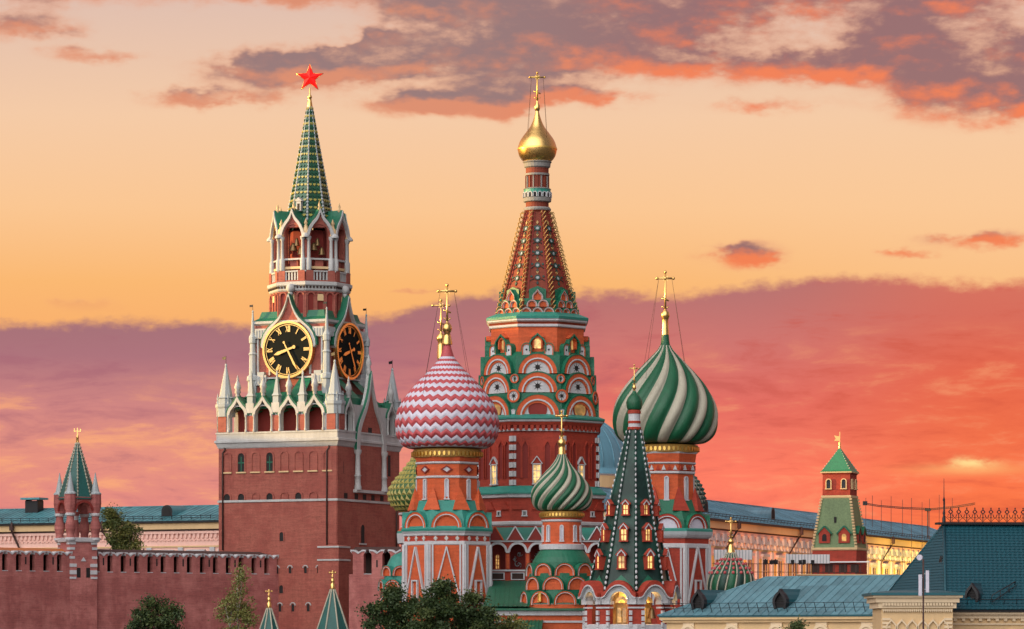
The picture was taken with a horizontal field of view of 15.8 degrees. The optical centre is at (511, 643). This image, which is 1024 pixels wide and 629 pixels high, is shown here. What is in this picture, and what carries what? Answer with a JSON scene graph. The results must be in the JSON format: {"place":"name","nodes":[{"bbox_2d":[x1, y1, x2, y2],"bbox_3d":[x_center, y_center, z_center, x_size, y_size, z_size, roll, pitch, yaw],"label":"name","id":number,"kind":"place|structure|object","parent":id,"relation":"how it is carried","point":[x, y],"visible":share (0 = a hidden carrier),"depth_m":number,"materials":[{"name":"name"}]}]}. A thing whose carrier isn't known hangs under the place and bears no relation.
{"place":"outdoors","nodes":[
{"label":"outdoors","id":0,"kind":"place"},
{"bbox_2d":[0,497,218,550],"bbox_3d":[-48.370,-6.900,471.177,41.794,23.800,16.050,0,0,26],"label":"palace building","id":1,"kind":"structure","parent":0,"point":[31,524],"depth_m":464.39,"materials":[{"name":"paint"}]},
{"bbox_2d":[349,547,400,628],"bbox_3d":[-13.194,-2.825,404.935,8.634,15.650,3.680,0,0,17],"label":"fortress wall","id":2,"kind":"structure","parent":0,"point":[369,563],"depth_m":404.15,"materials":[{"name":"brick"}]},
{"bbox_2d":[0,0,1023,546],"label":"sky","id":3,"kind":"structure","parent":0,"point":[831,192],"materials":[{"name":"orange"}]},
{"bbox_2d":[657,575,900,628],"bbox_3d":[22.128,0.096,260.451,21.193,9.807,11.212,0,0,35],"label":"market hall","id":4,"kind":"structure","parent":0,"point":[816,602],"depth_m":258.24,"materials":[{"name":"metal"}]},
{"bbox_2d":[797,574,896,575],"bbox_3d":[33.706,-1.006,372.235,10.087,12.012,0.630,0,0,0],"label":"brick wall","id":5,"kind":"structure","parent":0,"point":[838,574],"depth_m":371.94,"materials":[{"name":"brick"}]},
{"bbox_2d":[862,497,1023,628],"bbox_3d":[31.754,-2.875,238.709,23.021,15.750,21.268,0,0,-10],"label":"corner pavilion","id":6,"kind":"structure","parent":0,"point":[976,574],"depth_m":235.01,"materials":[{"name":"metal"}]},
{"label":"ground","id":7,"kind":"structure","parent":0,"visible":0},
{"bbox_2d":[0,547,72,628],"bbox_3d":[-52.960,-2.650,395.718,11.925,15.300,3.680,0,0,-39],"label":"fortress wall","id":8,"kind":"structure","parent":7,"relation":"on","point":[34,588],"depth_m":395.27,"materials":[{"name":"brick"}]},
{"bbox_2d":[54,428,100,628],"bbox_3d":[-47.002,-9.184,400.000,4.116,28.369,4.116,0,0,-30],"label":"wall turret","id":9,"kind":"object","parent":7,"relation":"on","point":[76,490],"depth_m":398.91,"materials":[{"name":"brick"}]},
{"bbox_2d":[99,502,144,549],"bbox_3d":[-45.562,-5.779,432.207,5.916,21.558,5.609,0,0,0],"label":"courtyard tree","id":10,"kind":"object","parent":7,"relation":"on","point":[122,536],"visible":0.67,"depth_m":431.48,"materials":[{"name":"green plant"}]},
{"bbox_2d":[124,592,185,628],"bbox_3d":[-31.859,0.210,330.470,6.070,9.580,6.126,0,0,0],"label":"round tree","id":11,"kind":"object","parent":7,"relation":"on","point":[145,617],"visible":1,"depth_m":329.20,"materials":[{"name":"green plant"}]},
{"bbox_2d":[97,549,278,628],"bbox_3d":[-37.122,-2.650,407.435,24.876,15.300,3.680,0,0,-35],"label":"fortress wall","id":12,"kind":"structure","parent":7,"relation":"on","point":[197,583],"depth_m":406.25,"materials":[{"name":"brick"}]},
{"bbox_2d":[208,562,260,628],"bbox_3d":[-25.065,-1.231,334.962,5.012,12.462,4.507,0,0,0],"label":"birch tree","id":13,"kind":"object","parent":7,"relation":"on","point":[234,611],"visible":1,"depth_m":334.73,"materials":[{"name":"green plant"}]},
{"bbox_2d":[259,589,278,628],"bbox_3d":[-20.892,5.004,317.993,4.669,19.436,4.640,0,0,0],"label":"porch tent","id":14,"kind":"object","parent":7,"relation":"on","point":[269,621],"visible":1,"depth_m":317.68,"materials":[{"name":"metal"}]},
{"bbox_2d":[214,64,403,628],"bbox_3d":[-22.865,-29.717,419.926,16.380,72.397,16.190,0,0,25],"label":"clock tower","id":15,"kind":"structure","parent":7,"relation":"on","point":[310,447],"depth_m":415.04,"materials":[{"name":"brick"}]},
{"bbox_2d":[388,455,390,476],"bbox_3d":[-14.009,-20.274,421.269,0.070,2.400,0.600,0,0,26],"label":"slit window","id":16,"kind":"structure","parent":15,"relation":"in","point":[389,456],"depth_m":421.33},
{"bbox_2d":[317,570,348,628],"bbox_3d":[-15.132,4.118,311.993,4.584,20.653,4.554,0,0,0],"label":"porch tent","id":17,"kind":"object","parent":7,"relation":"on","point":[332,616],"visible":1,"depth_m":311.41,"materials":[{"name":"metal"}]},
{"bbox_2d":[354,580,420,628],"bbox_3d":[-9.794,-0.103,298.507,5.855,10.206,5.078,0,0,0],"label":"bushy tree","id":18,"kind":"object","parent":7,"relation":"on","point":[395,616],"visible":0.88,"depth_m":297.42,"materials":[{"name":"green plant"}]},
{"bbox_2d":[378,552,401,628],"bbox_3d":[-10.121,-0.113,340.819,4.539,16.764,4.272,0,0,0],"label":"side chapel","id":19,"kind":"structure","parent":7,"relation":"on","point":[391,570],"depth_m":339.70,"materials":[{"name":"brick"}]},
{"bbox_2d":[387,299,450,551],"bbox_3d":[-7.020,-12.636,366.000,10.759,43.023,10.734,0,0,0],"label":"studded domed church","id":20,"kind":"structure","parent":7,"relation":"on","point":[401,487],"depth_m":363.69,"materials":[{"name":"yellow ceramic"}]},
{"bbox_2d":[404,574,474,628],"bbox_3d":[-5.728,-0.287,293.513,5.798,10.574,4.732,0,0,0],"label":"bushy tree","id":21,"kind":"object","parent":7,"relation":"on","point":[438,608],"visible":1,"depth_m":293.18,"materials":[{"name":"green plant"}]},
{"bbox_2d":[395,284,499,628],"bbox_3d":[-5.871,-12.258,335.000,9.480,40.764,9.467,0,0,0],"label":"zigzag domed church","id":22,"kind":"structure","parent":7,"relation":"on","point":[447,425],"depth_m":332.06,"materials":[{"name":"brick"}]},
{"bbox_2d":[411,580,418,597],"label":"window","id":23,"kind":"structure","parent":22,"relation":"in","point":[412,581],"depth_m":331.92,"materials":[{"name":"white stone"}]},
{"bbox_2d":[422,479,426,499],"bbox_3d":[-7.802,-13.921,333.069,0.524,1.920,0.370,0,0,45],"label":"window","id":24,"kind":"structure","parent":22,"relation":"in","point":[424,480],"depth_m":332.97,"materials":[{"name":"white stone"}]},
{"bbox_2d":[444,478,449,499],"bbox_3d":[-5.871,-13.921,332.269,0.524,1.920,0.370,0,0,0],"label":"window","id":25,"kind":"structure","parent":22,"relation":"in","point":[446,482],"depth_m":332.16,"materials":[{"name":"white stone"}]},
{"bbox_2d":[466,479,471,499],"bbox_3d":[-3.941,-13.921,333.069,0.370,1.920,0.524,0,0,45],"label":"window","id":26,"kind":"structure","parent":22,"relation":"in","point":[468,482],"depth_m":333.06,"materials":[{"name":"white stone"}]},
{"bbox_2d":[474,580,482,603],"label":"window","id":27,"kind":"structure","parent":22,"relation":"in","point":[475,581],"depth_m":331.92,"materials":[{"name":"white paint"}]},
{"bbox_2d":[453,586,508,628],"bbox_3d":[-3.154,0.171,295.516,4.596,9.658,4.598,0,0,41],"label":"bushy tree","id":28,"kind":"object","parent":7,"relation":"on","point":[482,617],"visible":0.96,"depth_m":295.26,"materials":[{"name":"green plant"}]},
{"bbox_2d":[494,613,533,628],"bbox_3d":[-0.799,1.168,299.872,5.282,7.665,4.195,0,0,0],"label":"green shrub","id":29,"kind":"object","parent":7,"relation":"on","point":[511,623],"visible":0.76,"depth_m":299.06,"materials":[{"name":"green plant"}]},
{"bbox_2d":[477,72,605,526],"bbox_3d":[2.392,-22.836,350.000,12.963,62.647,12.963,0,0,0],"label":"tent roofed church","id":30,"kind":"structure","parent":7,"relation":"on","point":[536,376],"depth_m":346.09,"materials":[{"name":"red brick"}]},
{"bbox_2d":[489,457,498,485],"bbox_3d":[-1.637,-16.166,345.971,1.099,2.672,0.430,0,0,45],"label":"window","id":31,"kind":"structure","parent":30,"relation":"in","point":[493,464],"depth_m":345.98,"materials":[{"name":"yellow glass"}]},
{"bbox_2d":[497,333,508,349],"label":"window","id":32,"kind":"structure","parent":30,"relation":"in","point":[501,343],"depth_m":346.83,"materials":[{"name":"glass"}]},
{"bbox_2d":[521,510,527,515],"bbox_3d":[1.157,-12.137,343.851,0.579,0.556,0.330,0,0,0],"label":"window","id":33,"kind":"structure","parent":30,"relation":"in","point":[524,512],"depth_m":343.71,"materials":[{"name":"white paint"}]},
{"bbox_2d":[531,456,542,484],"bbox_3d":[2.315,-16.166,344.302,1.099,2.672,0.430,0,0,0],"label":"window","id":34,"kind":"structure","parent":30,"relation":"in","point":[536,463],"depth_m":344.30,"materials":[{"name":"yellow glass"}]},
{"bbox_2d":[531,332,543,347],"bbox_3d":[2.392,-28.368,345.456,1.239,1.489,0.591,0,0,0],"label":"window","id":35,"kind":"structure","parent":30,"relation":"in","point":[537,341],"depth_m":345.56,"materials":[{"name":"glass"}]},
{"bbox_2d":[566,333,577,349],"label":"window","id":36,"kind":"structure","parent":30,"relation":"in","point":[573,344],"depth_m":346.83,"materials":[{"name":"glass"}]},
{"bbox_2d":[577,457,585,478],"bbox_3d":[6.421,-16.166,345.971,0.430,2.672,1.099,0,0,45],"label":"window","id":37,"kind":"structure","parent":30,"relation":"in","point":[581,464],"depth_m":345.98,"materials":[{"name":"white stone"}]},
{"bbox_2d":[590,511,595,516],"bbox_3d":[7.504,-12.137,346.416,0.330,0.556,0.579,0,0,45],"label":"window","id":38,"kind":"structure","parent":30,"relation":"in","point":[592,513],"depth_m":346.41,"materials":[{"name":"white stone"}]},
{"bbox_2d":[483,526,600,628],"bbox_3d":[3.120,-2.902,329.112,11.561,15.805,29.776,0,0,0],"label":"arcaded gallery","id":39,"kind":"object","parent":7,"relation":"on","point":[515,550],"visible":0.47,"depth_m":337.75,"materials":[{"name":"red stone"}]},
{"bbox_2d":[494,554,500,569],"bbox_3d":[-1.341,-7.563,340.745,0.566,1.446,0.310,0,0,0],"label":"window","id":40,"kind":"structure","parent":39,"relation":"in","point":[497,557],"depth_m":340.70,"materials":[{"name":"glass"}]},
{"bbox_2d":[519,410,596,623],"bbox_3d":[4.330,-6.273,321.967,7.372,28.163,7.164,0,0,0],"label":"swirl church","id":41,"kind":"structure","parent":7,"relation":"on","point":[558,570],"depth_m":320.08,"materials":[{"name":"brick"}]},
{"bbox_2d":[537,592,542,601],"bbox_3d":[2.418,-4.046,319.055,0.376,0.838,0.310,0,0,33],"label":"window","id":42,"kind":"structure","parent":41,"relation":"in","point":[540,596],"depth_m":319.05,"materials":[{"name":"yellow glass"}]},
{"bbox_2d":[541,525,543,541],"bbox_3d":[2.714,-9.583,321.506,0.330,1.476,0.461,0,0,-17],"label":"window","id":43,"kind":"structure","parent":41,"relation":"in","point":[542,527],"depth_m":321.39,"materials":[{"name":"white stone"}]},
{"bbox_2d":[545,525,550,541],"bbox_3d":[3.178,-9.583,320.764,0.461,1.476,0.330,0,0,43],"label":"window","id":44,"kind":"structure","parent":41,"relation":"in","point":[548,526],"depth_m":320.77,"materials":[{"name":"white paint"}]},
{"bbox_2d":[559,525,563,541],"bbox_3d":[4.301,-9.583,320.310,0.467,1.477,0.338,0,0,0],"label":"window","id":45,"kind":"structure","parent":41,"relation":"in","point":[561,526],"depth_m":320.22,"materials":[{"name":"white paint"}]},
{"bbox_2d":[573,525,577,541],"bbox_3d":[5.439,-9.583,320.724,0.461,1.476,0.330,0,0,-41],"label":"window","id":46,"kind":"structure","parent":41,"relation":"in","point":[574,526],"depth_m":320.61,"materials":[{"name":"white stone"}]},
{"bbox_2d":[579,525,582,541],"bbox_3d":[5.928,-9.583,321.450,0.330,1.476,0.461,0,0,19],"label":"window","id":47,"kind":"structure","parent":41,"relation":"in","point":[580,527],"depth_m":321.31,"materials":[{"name":"white paint"}]},
{"bbox_2d":[597,422,622,487],"bbox_3d":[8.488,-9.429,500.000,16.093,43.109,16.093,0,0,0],"label":"domed rotunda","id":48,"kind":"structure","parent":7,"relation":"on","point":[610,444],"depth_m":494.56,"materials":[{"name":"blue metal"}]},
{"bbox_2d":[578,364,680,628],"bbox_3d":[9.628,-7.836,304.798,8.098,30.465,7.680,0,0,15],"label":"bell tower","id":49,"kind":"structure","parent":7,"relation":"on","point":[629,573],"depth_m":303.04,"materials":[{"name":"green tile"}]},
{"bbox_2d":[613,271,717,623],"bbox_3d":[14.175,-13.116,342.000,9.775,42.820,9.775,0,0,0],"label":"green swirl church","id":50,"kind":"structure","parent":7,"relation":"on","point":[679,417],"depth_m":339.06,"materials":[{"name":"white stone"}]},
{"bbox_2d":[663,476,669,499],"bbox_3d":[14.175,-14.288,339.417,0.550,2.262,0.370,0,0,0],"label":"window","id":51,"kind":"structure","parent":50,"relation":"in","point":[666,479],"depth_m":339.46,"materials":[{"name":"white stone"}]},
{"bbox_2d":[684,476,688,500],"bbox_3d":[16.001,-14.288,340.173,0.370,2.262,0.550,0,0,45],"label":"window","id":52,"kind":"structure","parent":50,"relation":"in","point":[686,480],"depth_m":340.21,"materials":[{"name":"white paint"}]},
{"bbox_2d":[694,580,701,593],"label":"window","id":53,"kind":"structure","parent":50,"relation":"in","point":[695,581],"depth_m":338.88,"materials":[{"name":"white paint"}]},
{"bbox_2d":[693,474,706,512],"bbox_3d":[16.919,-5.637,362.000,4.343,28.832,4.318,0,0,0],"label":"studded church","id":54,"kind":"structure","parent":7,"relation":"on","point":[700,489],"depth_m":361.03,"materials":[{"name":"green tile"}]},
{"bbox_2d":[706,517,754,589],"bbox_3d":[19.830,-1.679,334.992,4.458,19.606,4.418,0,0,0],"label":"ribbed domed church","id":55,"kind":"structure","parent":7,"relation":"on","point":[730,569],"depth_m":333.61,"materials":[{"name":"green metal"}]},
{"bbox_2d":[599,487,936,578],"bbox_3d":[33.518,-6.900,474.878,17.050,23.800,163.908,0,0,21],"label":"palace building","id":56,"kind":"structure","parent":7,"relation":"on","point":[762,533],"depth_m":454.96,"materials":[{"name":"metal"}]},
{"bbox_2d":[746,553,754,570],"bbox_3d":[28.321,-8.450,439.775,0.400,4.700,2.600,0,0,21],"label":"window","id":57,"kind":"structure","parent":56,"relation":"in","point":[749,562],"depth_m":439.94,"materials":[{"name":"white stone"}]},
{"bbox_2d":[761,554,769,577],"bbox_3d":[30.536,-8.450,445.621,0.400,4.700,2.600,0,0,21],"label":"window","id":58,"kind":"structure","parent":56,"relation":"in","point":[763,556],"depth_m":445.34,"materials":[{"name":"beige paint"}]},
{"bbox_2d":[776,555,784,575],"bbox_3d":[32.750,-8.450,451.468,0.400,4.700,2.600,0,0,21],"label":"window","id":59,"kind":"structure","parent":56,"relation":"in","point":[778,557],"depth_m":451.25,"materials":[{"name":"white stone"}]},
{"bbox_2d":[792,563,796,575],"bbox_3d":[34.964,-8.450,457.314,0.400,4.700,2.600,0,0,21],"label":"window","id":60,"kind":"structure","parent":56,"relation":"in","point":[794,567],"depth_m":457.24,"materials":[{"name":"beige paint"}]},
{"bbox_2d":[805,563,810,573],"bbox_3d":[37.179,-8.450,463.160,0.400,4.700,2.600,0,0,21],"label":"window","id":61,"kind":"structure","parent":56,"relation":"in","point":[808,564],"depth_m":463.08,"materials":[{"name":"white stone"}]},
{"bbox_2d":[870,563,877,573],"bbox_3d":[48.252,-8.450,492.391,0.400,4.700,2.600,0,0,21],"label":"window","id":62,"kind":"structure","parent":56,"relation":"in","point":[873,565],"depth_m":491.98,"materials":[{"name":"yellow stone"}]},
{"bbox_2d":[883,564,890,573],"bbox_3d":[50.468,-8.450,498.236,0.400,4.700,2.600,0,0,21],"label":"window","id":63,"kind":"structure","parent":56,"relation":"in","point":[885,566],"depth_m":497.90,"materials":[{"name":"yellow stone"}]},
{"bbox_2d":[895,564,901,574],"bbox_3d":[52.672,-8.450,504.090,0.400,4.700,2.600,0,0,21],"label":"window","id":64,"kind":"structure","parent":56,"relation":"in","point":[897,567],"depth_m":503.71,"materials":[{"name":"yellow stone"}]},
{"bbox_2d":[712,550,862,579],"bbox_3d":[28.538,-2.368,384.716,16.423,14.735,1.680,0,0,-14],"label":"scaffold","id":65,"kind":"object","parent":7,"relation":"on","point":[801,559],"visible":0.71,"depth_m":384.36,"materials":[{"name":"grey metal"}]},
{"bbox_2d":[779,615,809,628],"bbox_3d":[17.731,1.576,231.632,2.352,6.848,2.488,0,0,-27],"label":"street tree","id":66,"kind":"object","parent":7,"relation":"on","point":[798,624],"visible":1,"depth_m":231.86,"materials":[{"name":"green plant"}]},
{"bbox_2d":[811,432,869,573],"bbox_3d":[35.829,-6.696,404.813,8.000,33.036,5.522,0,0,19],"label":"pyramid roofed tower","id":67,"kind":"structure","parent":7,"relation":"on","point":[840,532],"depth_m":403.24,"materials":[{"name":"tile"}]},
{"bbox_2d":[825,479,831,488],"bbox_3d":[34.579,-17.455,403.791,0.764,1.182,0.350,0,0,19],"label":"window","id":68,"kind":"structure","parent":67,"relation":"in","point":[828,483],"depth_m":403.81,"materials":[{"name":"beige glass"}]},
{"bbox_2d":[840,478,846,488],"bbox_3d":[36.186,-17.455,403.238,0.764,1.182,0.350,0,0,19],"label":"window","id":69,"kind":"structure","parent":67,"relation":"in","point":[843,481],"depth_m":403.22,"materials":[{"name":"beige glass"}]},
{"bbox_2d":[851,479,853,489],"bbox_3d":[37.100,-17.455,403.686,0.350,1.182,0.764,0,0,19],"label":"window","id":70,"kind":"structure","parent":67,"relation":"in","point":[852,481],"depth_m":403.91,"materials":[{"name":"beige glass"}]},
{"bbox_2d":[872,495,872,526],"bbox_3d":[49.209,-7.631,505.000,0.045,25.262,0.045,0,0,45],"label":"aerial mast","id":71,"kind":"object","parent":7,"relation":"on","point":[872,510],"visible":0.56,"depth_m":504.99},
{"bbox_2d":[881,500,881,529],"bbox_3d":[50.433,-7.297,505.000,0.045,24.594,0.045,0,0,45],"label":"aerial mast","id":72,"kind":"object","parent":7,"relation":"on","point":[881,514],"visible":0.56,"depth_m":504.99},
{"bbox_2d":[902,500,902,572],"bbox_3d":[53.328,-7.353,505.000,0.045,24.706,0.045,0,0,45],"label":"aerial mast","id":73,"kind":"object","parent":7,"relation":"on","point":[902,536],"visible":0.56,"depth_m":504.97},
{"bbox_2d":[911,498,911,561],"bbox_3d":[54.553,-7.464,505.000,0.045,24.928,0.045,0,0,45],"label":"aerial mast","id":74,"kind":"object","parent":7,"relation":"on","point":[911,529],"visible":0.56,"depth_m":504.97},
{"bbox_2d":[863,501,974,538],"bbox_3d":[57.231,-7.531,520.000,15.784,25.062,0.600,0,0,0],"label":"tower crane","id":75,"kind":"object","parent":7,"relation":"on","point":[866,503],"visible":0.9,"depth_m":519.97,"materials":[{"name":"metal"}]},
{"bbox_2d":[917,555,928,628],"bbox_3d":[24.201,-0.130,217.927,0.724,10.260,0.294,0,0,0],"label":"antenna mast","id":76,"kind":"object","parent":7,"relation":"on","point":[921,589],"visible":1,"depth_m":217.92,"materials":[{"name":"white metal"}]},
{"bbox_2d":[929,499,929,539],"bbox_3d":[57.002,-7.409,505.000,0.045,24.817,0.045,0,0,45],"label":"aerial mast","id":77,"kind":"object","parent":7,"relation":"on","point":[929,519],"visible":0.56,"depth_m":504.98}
]}

